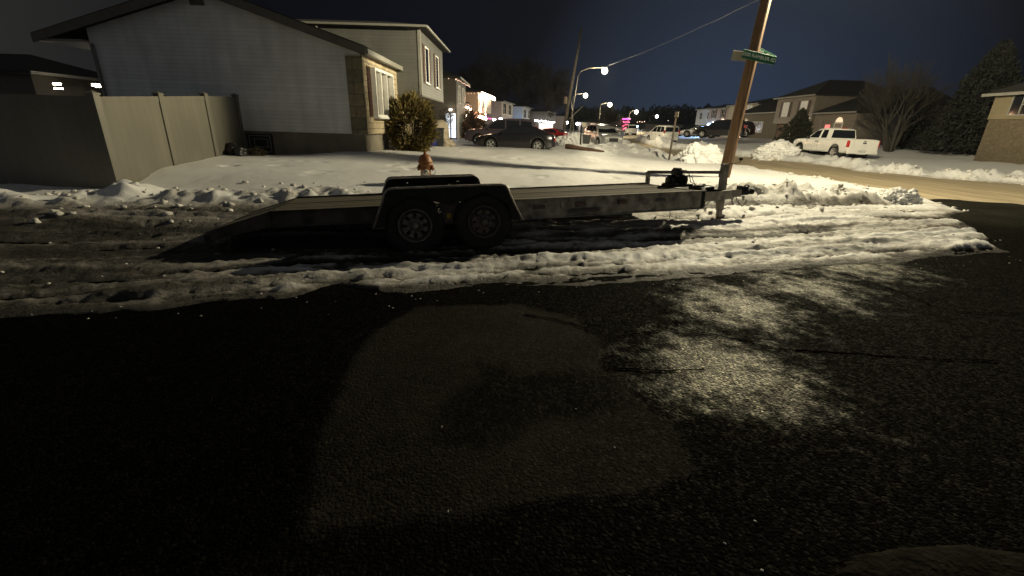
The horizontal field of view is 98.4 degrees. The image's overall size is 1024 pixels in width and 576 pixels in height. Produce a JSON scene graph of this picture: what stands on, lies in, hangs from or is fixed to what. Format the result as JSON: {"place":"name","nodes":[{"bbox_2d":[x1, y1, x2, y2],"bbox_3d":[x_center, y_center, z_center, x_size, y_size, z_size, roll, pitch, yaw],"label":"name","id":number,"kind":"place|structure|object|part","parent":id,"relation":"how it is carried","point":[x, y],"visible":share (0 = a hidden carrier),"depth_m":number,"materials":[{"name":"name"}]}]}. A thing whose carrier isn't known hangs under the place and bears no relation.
{"place":"outdoors","nodes":[
{"label":"outdoors","id":0,"kind":"place"},
{"bbox_2d":[0,199,1023,575],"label":"road","id":1,"kind":"structure","parent":0,"point":[338,431],"depth_m":2.35,"materials":[{"name":"grey asphalt"}]},
{"bbox_2d":[203,158,754,251],"bbox_3d":[0.253,-1.312,6.865,8.360,1.205,2.306,-5,18,-14],"label":"flatbed trailer","id":2,"kind":"object","parent":1,"relation":"on","point":[466,205],"visible":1,"depth_m":5.74,"materials":[{"name":"black metal"}]},
{"bbox_2d":[513,274,1021,507],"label":"road cracks","id":3,"kind":"object","parent":1,"relation":"on","point":[704,369],"visible":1,"depth_m":3.21,"materials":[{"name":"black asphalt"}]},
{"bbox_2d":[828,545,1023,575],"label":"asphalt patch","id":4,"kind":"object","parent":1,"relation":"on","point":[953,560],"visible":1,"depth_m":1.64,"materials":[{"name":"grey asphalt"}]},
{"bbox_2d":[0,129,1023,571],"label":"snow","id":5,"kind":"structure","parent":0,"point":[190,257],"depth_m":6.28,"materials":[{"name":"white snow"}]},
{"bbox_2d":[0,90,246,188],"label":"vinyl fence","id":6,"kind":"object","parent":5,"relation":"on","point":[92,139],"visible":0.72,"depth_m":7.73,"materials":[{"name":"beige plastic"}]},
{"bbox_2d":[225,142,236,154],"bbox_3d":[-7.888,-3.825,12.415,0.440,0.510,0.503,2,20,0],"label":"trash bag","id":7,"kind":"object","parent":5,"relation":"on","point":[229,147],"visible":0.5,"depth_m":12.26,"materials":[{"name":"black plastic"}]},
{"bbox_2d":[30,0,449,154],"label":"split level house","id":8,"kind":"structure","parent":5,"relation":"on","point":[307,86],"depth_m":13.14,"materials":[{"name":"plastic"}]},
{"bbox_2d":[246,133,274,153],"bbox_3d":[-7.839,-4.492,13.772,0.780,0.600,0.090,2,20,0],"label":"basement window","id":9,"kind":"structure","parent":8,"relation":"in","point":[265,141],"depth_m":13.72,"materials":[{"name":"black glass"}]},
{"bbox_2d":[370,67,394,118],"bbox_3d":[-4.293,-6.474,14.860,0.230,1.469,2.226,2,20,0],"label":"window","id":10,"kind":"structure","parent":8,"relation":"in","point":[382,82],"depth_m":14.57,"materials":[{"name":"white paint"}]},
{"bbox_2d":[425,46,430,85],"bbox_3d":[-3.366,-8.841,17.619,0.100,1.335,0.840,2,20,0],"label":"window","id":11,"kind":"structure","parent":8,"relation":"in","point":[426,49],"depth_m":17.68,"materials":[{"name":"white paint"}]},
{"bbox_2d":[435,55,440,89],"bbox_3d":[-3.342,-9.651,19.825,0.100,1.335,0.840,2,20,0],"label":"window","id":12,"kind":"structure","parent":8,"relation":"in","point":[437,59],"depth_m":19.90,"materials":[{"name":"white paint"}]},
{"bbox_2d":[233,146,248,155],"bbox_3d":[-7.536,-3.763,12.220,0.407,0.354,0.435,2,20,0],"label":"trash bag","id":13,"kind":"object","parent":5,"relation":"on","point":[240,151],"visible":0.88,"depth_m":12.11,"materials":[{"name":"black plastic"}]},
{"bbox_2d":[248,146,267,155],"bbox_3d":[-7.294,-3.866,12.599,0.576,0.356,0.485,-3,21,-14],"label":"leaf heap","id":14,"kind":"object","parent":5,"relation":"on","point":[256,151],"visible":0.94,"depth_m":12.51,"materials":[{"name":"brown plant"}]},
{"bbox_2d":[383,89,441,151],"bbox_3d":[-3.609,-5.838,15.914,2.193,2.441,2.069,2,20,0],"label":"shrub","id":15,"kind":"object","parent":5,"relation":"on","point":[411,106],"visible":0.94,"depth_m":15.46,"materials":[{"name":"green plant"}]},
{"bbox_2d":[417,151,434,174],"bbox_3d":[-1.704,-2.352,8.738,0.311,0.673,0.297,16,25,34],"label":"fire hydrant","id":16,"kind":"object","parent":5,"relation":"on","point":[425,165],"visible":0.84,"depth_m":8.62,"materials":[{"name":"orange metal"}]},
{"bbox_2d":[436,128,444,146],"bbox_3d":[-3.110,-6.484,18.981,0.420,0.760,0.459,-2,21,-11],"label":"trash bin","id":17,"kind":"object","parent":5,"relation":"on","point":[440,143],"visible":0.67,"depth_m":18.84,"materials":[{"name":"grey plastic"}]},
{"bbox_2d":[436,120,449,139],"bbox_3d":[-3.454,-6.881,20.101,1.143,1.477,1.178,-17,27,-41],"label":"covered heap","id":18,"kind":"object","parent":5,"relation":"on","point":[442,123],"visible":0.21,"depth_m":19.74,"materials":[{"name":"beige fabric"}]},
{"bbox_2d":[435,105,456,129],"bbox_3d":[-3.386,-8.123,22.363,1.839,2.287,1.898,-17,27,-41],"label":"bare tree","id":19,"kind":"object","parent":5,"relation":"on","point":[442,117],"visible":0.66,"depth_m":22.14,"materials":[{"name":"brown plant"}]},
{"bbox_2d":[443,139,455,146],"bbox_3d":[-2.872,-6.410,19.651,0.750,0.494,0.674,-10,23,-29],"label":"snow capped rock","id":20,"kind":"object","parent":5,"relation":"on","point":[449,143],"visible":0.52,"depth_m":19.50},
{"bbox_2d":[430,70,469,139],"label":"dark house","id":21,"kind":"structure","parent":5,"relation":"on","point":[454,93],"depth_m":37.27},
{"bbox_2d":[451,113,455,137],"bbox_3d":[-4.974,-13.808,37.570,0.369,1.950,0.048,2,20,0],"label":"lit door","id":22,"kind":"structure","parent":21,"relation":"in","point":[453,132],"depth_m":37.58,"materials":[{"name":"white"}]},
{"bbox_2d":[458,85,460,103],"bbox_3d":[-4.583,-16.797,38.415,0.070,1.440,1.340,2,20,0],"label":"window","id":23,"kind":"structure","parent":21,"relation":"in","point":[459,87],"depth_m":38.35,"materials":[{"name":"grey glass"}]},
{"bbox_2d":[462,88,463,104],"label":"window","id":24,"kind":"structure","parent":21,"relation":"in","point":[462,88],"depth_m":40.83,"materials":[{"name":"grey glass"}]},
{"bbox_2d":[461,121,471,138],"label":"shrub","id":25,"kind":"object","parent":5,"relation":"on","point":[467,125],"visible":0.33,"depth_m":41.10,"materials":[{"name":"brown plant"}]},
{"bbox_2d":[466,109,475,128],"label":"evergreen shrub","id":26,"kind":"object","parent":5,"relation":"on","point":[470,123],"visible":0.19,"depth_m":43.78,"materials":[{"name":"green plant"}]},
{"bbox_2d":[464,109,483,129],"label":"shrub","id":27,"kind":"object","parent":5,"relation":"on","point":[472,115],"visible":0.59,"depth_m":42.70,"materials":[{"name":"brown plant"}]},
{"bbox_2d":[449,48,511,98],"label":"bare tree","id":28,"kind":"object","parent":5,"relation":"on","point":[480,77],"visible":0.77,"depth_m":107.83,"materials":[{"name":"brown plant"}]},
{"bbox_2d":[466,87,494,128],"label":"decorated house","id":29,"kind":"structure","parent":5,"relation":"on","point":[474,100],"depth_m":54.06,"materials":[{"name":"beige"}]},
{"bbox_2d":[481,92,494,99],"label":"icicle lights","id":30,"kind":"object","parent":29,"relation":"attached to","point":[487,95],"visible":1,"depth_m":56.28,"materials":[{"name":"white"}]},
{"bbox_2d":[475,118,486,128],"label":"shrub","id":31,"kind":"object","parent":5,"relation":"on","point":[484,124],"visible":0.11,"depth_m":46.56,"materials":[{"name":"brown plant"}]},
{"bbox_2d":[464,118,535,142],"bbox_3d":[-0.766,-11.132,31.610,5.100,1.919,2.300,2,20,2],"label":"minivan","id":32,"kind":"object","parent":5,"relation":"on","point":[496,126],"visible":0.3,"depth_m":30.68,"materials":[{"name":"black metal"}]},
{"bbox_3d":[-1.113,-11.362,30.655,1.250,0.581,0.126,2,20,2],"label":"window","id":33,"kind":"part","parent":32,"relation":"part of","materials":[{"name":"black glass"}]},
{"bbox_3d":[0.060,-11.313,30.617,0.900,0.581,0.126,2,20,2],"label":"window","id":34,"kind":"part","parent":32,"relation":"part of","materials":[{"name":"black glass"}]},
{"bbox_3d":[1.009,-11.273,30.586,0.800,0.581,0.126,2,20,2],"label":"window","id":35,"kind":"part","parent":32,"relation":"part of","materials":[{"name":"black glass"}]},
{"bbox_2d":[474,125,555,148],"bbox_3d":[0.209,-9.059,26.713,4.850,1.505,2.200,3,20,3],"label":"sedan","id":36,"kind":"object","parent":5,"relation":"on","point":[522,136],"visible":0.91,"depth_m":25.89,"materials":[{"name":"black metal"}]},
{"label":"window","id":37,"kind":"part","parent":36,"relation":"part of","materials":[{"name":"black glass"}]},
{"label":"window","id":38,"kind":"part","parent":36,"relation":"part of","materials":[{"name":"black glass"}]},
{"bbox_2d":[483,46,569,116],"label":"bare tree","id":39,"kind":"object","parent":5,"relation":"on","point":[520,78],"visible":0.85,"depth_m":108.63,"materials":[{"name":"brown plant"}]},
{"bbox_2d":[520,67,571,113],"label":"bare tree","id":40,"kind":"object","parent":5,"relation":"on","point":[557,87],"visible":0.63,"depth_m":110.31,"materials":[{"name":"brown plant"}]},
{"bbox_2d":[542,128,566,137],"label":"red car","id":41,"kind":"object","parent":5,"relation":"on","point":[556,132],"visible":0.16,"depth_m":47.87,"materials":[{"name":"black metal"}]},
{"bbox_2d":[562,28,582,130],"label":"wooden pole","id":42,"kind":"object","parent":5,"relation":"on","point":[567,100],"visible":0.94,"depth_m":51.05,"materials":[{"name":"brown wood"}]},
{"bbox_2d":[555,132,593,145],"bbox_3d":[4.820,-11.468,34.118,3.052,1.177,2.392,2,20,0],"label":"snow pile","id":43,"kind":"object","parent":5,"relation":"on","point":[572,138],"visible":0.47,"depth_m":33.46,"materials":[{"name":"white snow"}]},
{"bbox_2d":[580,122,586,144],"bbox_3d":[4.521,-9.470,28.433,0.371,2.215,0.120,2,20,0],"label":"sign stake","id":44,"kind":"object","parent":5,"relation":"on","point":[583,124],"visible":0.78,"depth_m":28.17,"materials":[{"name":"black wood"}]},
{"bbox_2d":[565,144,603,151],"bbox_3d":[4.526,-8.673,27.482,2.466,0.506,0.317,8,21,16],"label":"fallen log","id":45,"kind":"object","parent":5,"relation":"on","point":[576,147],"visible":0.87,"depth_m":27.42,"materials":[{"name":"brown wood"}]},
{"bbox_2d":[582,135,590,143],"bbox_3d":[5.014,-10.044,29.815,0.560,0.580,0.560,2,20,0],"label":"trash can","id":46,"kind":"object","parent":5,"relation":"on","point":[585,139],"visible":0.97,"depth_m":29.61,"materials":[{"name":"grey plastic"}]},
{"bbox_2d":[569,66,607,132],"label":"street lamp","id":47,"kind":"object","parent":5,"relation":"on","point":[604,70],"visible":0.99,"depth_m":45.22,"materials":[{"name":"white metal"}]},
{"bbox_2d":[584,124,622,144],"bbox_3d":[7.086,-11.854,34.454,2.200,1.759,4.700,-2,20,-9],"label":"silver crossover","id":48,"kind":"object","parent":5,"relation":"on","point":[601,133],"visible":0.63,"depth_m":33.38,"materials":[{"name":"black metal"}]},
{"bbox_2d":[596,104,627,129],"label":"bare tree","id":49,"kind":"object","parent":5,"relation":"on","point":[609,119],"visible":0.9,"depth_m":71.99,"materials":[{"name":"brown plant"}]},
{"bbox_2d":[647,125,679,141],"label":"white suv","id":50,"kind":"object","parent":5,"relation":"on","point":[666,131],"visible":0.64,"depth_m":49.09,"materials":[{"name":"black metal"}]},
{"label":"rear window","id":51,"kind":"part","parent":50,"relation":"part of","materials":[{"name":"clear glass"}]},
{"bbox_2d":[668,112,678,159],"bbox_3d":[8.055,-7.394,22.232,0.172,2.741,0.500,2,20,0],"label":"signpost","id":52,"kind":"object","parent":5,"relation":"on","point":[675,116],"visible":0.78,"depth_m":22.09,"materials":[{"name":"brown wood"}]},
{"bbox_2d":[679,125,698,136],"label":"parked car","id":53,"kind":"object","parent":5,"relation":"on","point":[686,127],"visible":0.14,"depth_m":69.58,"materials":[{"name":"black metal"}]},
{"bbox_2d":[679,125,721,137],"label":"grey car","id":54,"kind":"object","parent":5,"relation":"on","point":[686,132],"visible":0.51,"depth_m":54.29,"materials":[{"name":"silver metal"}]},
{"bbox_2d":[679,142,722,163],"bbox_3d":[9.027,-6.361,20.962,2.309,1.106,1.764,2,20,0],"label":"snow pile","id":55,"kind":"object","parent":5,"relation":"on","point":[696,152],"visible":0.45,"depth_m":20.52,"materials":[{"name":"white snow"}]},
{"bbox_2d":[692,119,746,137],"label":"dark suv","id":56,"kind":"object","parent":5,"relation":"on","point":[720,127],"visible":0.61,"depth_m":46.12,"materials":[{"name":"black metal"}]},
{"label":"window","id":57,"kind":"part","parent":56,"relation":"part of","materials":[{"name":"black glass"}]},
{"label":"window","id":58,"kind":"part","parent":56,"relation":"part of","materials":[{"name":"black glass"}]},
{"bbox_2d":[705,154,733,162],"bbox_3d":[9.658,-5.941,20.741,1.549,0.701,1.377,10,22,20],"label":"snow pile","id":59,"kind":"object","parent":5,"relation":"on","point":[718,158],"visible":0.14,"depth_m":20.31,"materials":[{"name":"white snow"}]},
{"bbox_2d":[718,0,771,177],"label":"utility pole","id":60,"kind":"object","parent":5,"relation":"on","point":[744,91],"visible":0.85,"depth_m":11.91,"materials":[{"name":"brown wood"}]},
{"bbox_2d":[614,0,757,63],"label":"overhead wire","id":61,"kind":"object","parent":60,"relation":"attached to","point":[697,28],"visible":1,"depth_m":15.85,"materials":[{"name":"grey"}]},
{"bbox_2d":[731,48,776,64],"bbox_3d":[6.529,-6.190,11.727,1.136,0.531,0.605,2,20,0],"label":"street sign","id":62,"kind":"object","parent":60,"relation":"attached to","point":[763,56],"visible":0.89,"depth_m":11.54,"materials":[{"name":"green metal"}]},
{"bbox_2d":[751,139,801,160],"bbox_3d":[15.589,-8.225,26.196,2.850,1.206,2.622,2,20,0],"label":"snow pile","id":63,"kind":"object","parent":5,"relation":"on","point":[775,150],"visible":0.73,"depth_m":25.56,"materials":[{"name":"white snow"}]},
{"bbox_2d":[772,107,813,143],"bbox_3d":[25.910,-14.623,40.230,3.567,3.480,3.097,18,25,37],"label":"evergreen shrub","id":64,"kind":"object","parent":5,"relation":"on","point":[799,125],"visible":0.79,"depth_m":39.68,"materials":[{"name":"green plant"}]},
{"bbox_2d":[773,80,888,137],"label":"shuttered house","id":65,"kind":"structure","parent":5,"relation":"on","point":[819,96],"depth_m":47.37,"materials":[{"name":"beige"}]},
{"bbox_2d":[781,102,789,116],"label":"window","id":66,"kind":"structure","parent":65,"relation":"in","point":[785,108],"depth_m":51.04,"materials":[{"name":"white glass"}]},
{"bbox_2d":[799,101,808,109],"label":"window","id":67,"kind":"structure","parent":65,"relation":"in","point":[804,104],"depth_m":47.69,"materials":[{"name":"white glass"}]},
{"bbox_2d":[793,128,879,157],"bbox_3d":[19.153,-8.674,26.473,2.140,1.771,5.175,1,20,-2],"label":"pickup truck","id":68,"kind":"object","parent":5,"relation":"on","point":[840,142],"visible":0.84,"depth_m":25.49,"materials":[{"name":"white metal"}]},
{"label":"window","id":69,"kind":"part","parent":68,"relation":"part of","materials":[{"name":"black glass"}]},
{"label":"window","id":70,"kind":"part","parent":68,"relation":"part of","materials":[{"name":"black glass"}]},
{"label":"rear window","id":71,"kind":"part","parent":68,"relation":"part of","materials":[{"name":"black glass"}]},
{"bbox_2d":[810,87,952,144],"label":"corner house","id":72,"kind":"structure","parent":5,"relation":"on","point":[842,115],"depth_m":40.84,"materials":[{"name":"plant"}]},
{"bbox_2d":[833,122,843,127],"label":"door","id":73,"kind":"structure","parent":72,"relation":"in","point":[836,124],"depth_m":42.54,"materials":[{"name":"white paint"}]},
{"bbox_2d":[880,186,923,204],"bbox_3d":[9.098,-2.073,10.432,1.030,0.635,0.792,2,20,0],"label":"snow pile","id":74,"kind":"object","parent":5,"relation":"on","point":[898,195],"visible":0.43,"depth_m":10.18,"materials":[{"name":"white snow"}]},
{"bbox_2d":[852,54,962,151],"bbox_3d":[25.335,-12.364,29.758,8.150,6.538,5.962,-13,25,-34],"label":"bare tree","id":75,"kind":"object","parent":5,"relation":"on","point":[895,87],"visible":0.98,"depth_m":29.13,"materials":[{"name":"brown plant"}]},
{"bbox_2d":[891,102,942,150],"bbox_3d":[31.596,-12.029,33.129,4.236,3.823,4.591,2,20,0],"label":"evergreen tree","id":76,"kind":"object","parent":5,"relation":"on","point":[909,134],"visible":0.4,"depth_m":33.34,"materials":[{"name":"green plant"}]},
{"bbox_2d":[909,100,975,151],"bbox_3d":[30.765,-11.323,30.552,4.046,4.220,4.387,-13,25,-34],"label":"evergreen tree","id":77,"kind":"object","parent":5,"relation":"on","point":[926,132],"visible":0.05,"depth_m":31.21,"materials":[{"name":"green plant"}]},
{"bbox_2d":[912,38,1023,153],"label":"evergreen tree","id":78,"kind":"object","parent":5,"relation":"on","point":[995,68],"visible":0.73,"depth_m":25.97,"materials":[{"name":"green plant"}]},
{"bbox_2d":[0,0,1023,128],"label":"sky","id":79,"kind":"structure","parent":0,"point":[813,42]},
{"bbox_2d":[623,131,1023,204],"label":"side street","id":80,"kind":"structure","parent":0,"point":[937,188],"depth_m":16.17,"materials":[{"name":"beige snow"}]},
{"bbox_2d":[625,125,637,134],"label":"white van","id":81,"kind":"object","parent":80,"relation":"on","point":[632,129],"visible":1,"depth_m":84.11,"materials":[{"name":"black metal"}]},
{"bbox_2d":[714,121,755,137],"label":"parked hatchback","id":82,"kind":"object","parent":80,"relation":"on","point":[750,129],"visible":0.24,"depth_m":48.32,"materials":[{"name":"black metal"}]},
{"label":"ground","id":83,"kind":"structure","parent":0,"visible":0},
{"bbox_2d":[0,53,102,95],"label":"neighbour house","id":84,"kind":"structure","parent":83,"relation":"on","point":[29,74],"depth_m":22.96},
{"bbox_2d":[485,99,514,124],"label":"pale house","id":85,"kind":"structure","parent":83,"relation":"on","point":[501,109],"depth_m":78.67,"materials":[{"name":"grey"}]},
{"bbox_2d":[503,103,506,114],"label":"window","id":86,"kind":"structure","parent":85,"relation":"in","point":[504,104],"depth_m":80.53,"materials":[{"name":"grey glass"}]},
{"bbox_2d":[508,104,511,114],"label":"window","id":87,"kind":"structure","parent":85,"relation":"in","point":[509,106],"depth_m":85.57,"materials":[{"name":"grey glass"}]},
{"bbox_2d":[513,103,533,118],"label":"grey house","id":88,"kind":"structure","parent":83,"relation":"on","point":[521,112],"depth_m":97.19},
{"bbox_2d":[530,109,557,128],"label":"house","id":89,"kind":"structure","parent":83,"relation":"on","point":[538,115],"depth_m":105.04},
{"bbox_2d":[555,114,565,131],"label":"distant house","id":90,"kind":"structure","parent":83,"relation":"on","point":[559,120],"depth_m":126.25,"materials":[{"name":"grey"}]},
{"bbox_2d":[571,93,587,131],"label":"street lamp","id":91,"kind":"object","parent":83,"relation":"on","point":[585,95],"visible":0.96,"depth_m":80.69,"materials":[{"name":"white metal"}]},
{"bbox_2d":[578,119,606,132],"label":"lit cottage","id":92,"kind":"structure","parent":83,"relation":"on","point":[591,121],"depth_m":110.89,"materials":[{"name":"beige"}]},
{"bbox_2d":[601,117,629,131],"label":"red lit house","id":93,"kind":"structure","parent":83,"relation":"on","point":[622,125],"depth_m":140.29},
{"bbox_2d":[562,103,725,129],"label":"woods","id":94,"kind":"object","parent":83,"relation":"on","point":[663,114],"visible":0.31,"depth_m":203.56,"materials":[{"name":"plant"}]},
{"bbox_2d":[637,120,682,129],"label":"wide house","id":95,"kind":"structure","parent":83,"relation":"on","point":[650,125],"depth_m":178.29,"materials":[{"name":"beige"}]},
{"bbox_2d":[695,104,730,124],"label":"blue lit house","id":96,"kind":"structure","parent":83,"relation":"on","point":[702,115],"depth_m":101.92,"materials":[{"name":"white"}]},
{"bbox_2d":[706,106,728,137],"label":"rose house","id":97,"kind":"structure","parent":83,"relation":"on","point":[718,113],"depth_m":82.45,"materials":[{"name":"grey"}]},
{"bbox_2d":[724,97,776,136],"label":"beige house","id":98,"kind":"structure","parent":83,"relation":"on","point":[752,104],"depth_m":66.56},
{"bbox_2d":[739,100,778,138],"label":"brick wing","id":99,"kind":"structure","parent":83,"relation":"on","point":[761,117],"depth_m":57.24,"materials":[{"name":"brown brick"}]},
{"bbox_2d":[753,122,762,132],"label":"window","id":100,"kind":"structure","parent":99,"relation":"in","point":[758,125],"depth_m":57.72,"materials":[{"name":"white glass"}]},
{"bbox_2d":[974,82,1023,164],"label":"house","id":101,"kind":"structure","parent":83,"relation":"on","point":[1002,139],"depth_m":22.71,"materials":[{"name":"brown"}]},
{"bbox_2d":[1006,95,1023,115],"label":"window","id":102,"kind":"structure","parent":101,"relation":"in","point":[1016,108],"depth_m":22.19,"materials":[{"name":"white glass"}]}
]}

